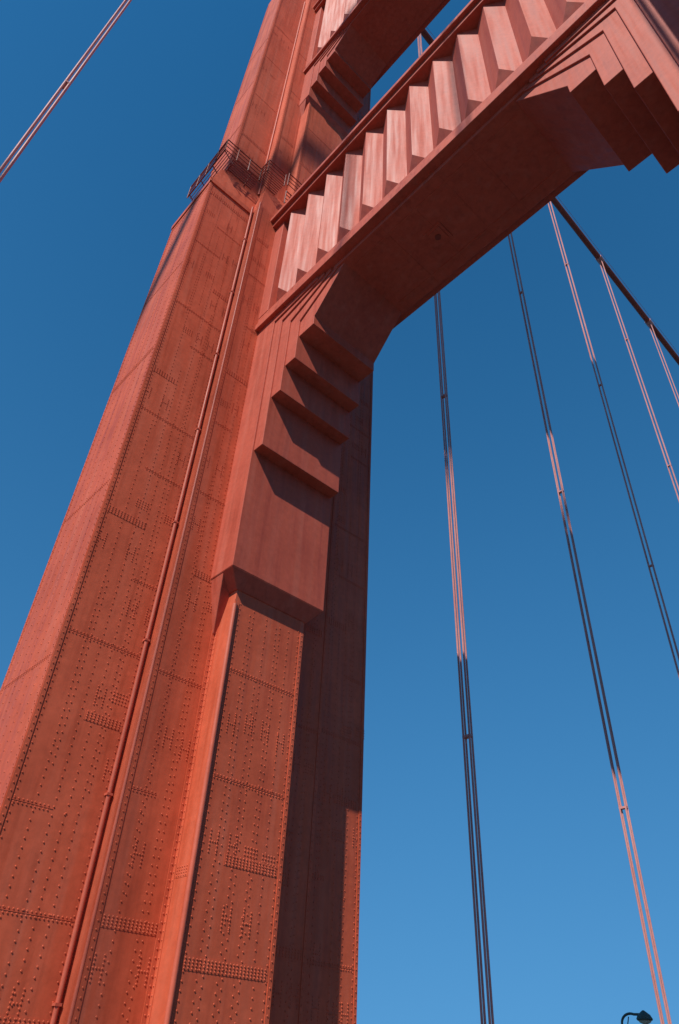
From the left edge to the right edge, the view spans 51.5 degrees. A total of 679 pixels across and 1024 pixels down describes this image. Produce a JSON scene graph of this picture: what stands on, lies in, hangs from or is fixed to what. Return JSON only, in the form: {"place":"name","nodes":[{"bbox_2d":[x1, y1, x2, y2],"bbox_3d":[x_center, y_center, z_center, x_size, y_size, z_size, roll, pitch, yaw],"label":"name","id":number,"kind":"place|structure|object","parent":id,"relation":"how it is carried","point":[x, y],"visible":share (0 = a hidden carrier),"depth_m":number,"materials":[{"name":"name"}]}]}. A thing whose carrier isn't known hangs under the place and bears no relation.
{"place":"outdoors","nodes":[
{"label":"outdoors","id":0,"kind":"place"},
{"bbox_2d":[0,0,678,1023],"label":"sky","id":1,"kind":"structure","parent":0,"point":[90,207],"materials":[{"name":"blue"}]},
{"bbox_3d":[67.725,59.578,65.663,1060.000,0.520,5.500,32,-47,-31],"label":"sidewalk","id":2,"kind":"structure","parent":0,"visible":0},
{"bbox_2d":[621,1010,652,1023],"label":"street lamp","id":3,"kind":"object","parent":2,"relation":"on","point":[644,1017],"visible":1,"depth_m":33.19,"materials":[{"name":"black metal"}]},
{"bbox_3d":[0.202,61.009,-31.222,36.000,10.000,52.000,32,-47,-31],"label":"tower pier","id":4,"kind":"object","parent":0,"visible":0},
{"bbox_2d":[0,0,678,1023],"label":"suspension bridge tower","id":5,"kind":"structure","parent":4,"relation":"on","point":[182,700],"depth_m":23.91,"materials":[{"name":"red metal"}]},
{"bbox_2d":[421,28,678,364],"bbox_3d":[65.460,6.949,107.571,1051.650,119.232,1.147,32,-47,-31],"label":"cable","id":6,"kind":"object","parent":5,"relation":"attached to","point":[427,37],"visible":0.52,"depth_m":121.18,"materials":[{"name":"paint"}]},
{"bbox_2d":[0,0,131,181],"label":"suspender cable","id":7,"kind":"object","parent":6,"relation":"hanging from","point":[66,84],"visible":1,"depth_m":36.04,"materials":[{"name":"metal"}]},
{"bbox_2d":[417,34,493,1023],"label":"suspender cable","id":8,"kind":"object","parent":6,"relation":"hanging from","point":[466,736],"visible":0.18,"depth_m":36.77,"materials":[{"name":"metal"}]},
{"bbox_2d":[508,233,671,1023],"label":"suspender cable","id":9,"kind":"object","parent":6,"relation":"hanging from","point":[620,806],"visible":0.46,"depth_m":48.20,"materials":[{"name":"metal"}]},
{"bbox_2d":[548,201,678,676],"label":"suspender cable","id":10,"kind":"object","parent":6,"relation":"hanging from","point":[652,579],"visible":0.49,"depth_m":76.05,"materials":[{"name":"metal"}]},
{"bbox_2d":[596,255,678,500],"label":"suspender cable","id":11,"kind":"object","parent":6,"relation":"hanging from","point":[600,260],"visible":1,"depth_m":101.37,"materials":[{"name":"metal"}]},
{"bbox_2d":[645,319,678,405],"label":"suspender cable","id":12,"kind":"object","parent":6,"relation":"hanging from","point":[650,323],"visible":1,"depth_m":120.32,"materials":[{"name":"metal"}]}
]}

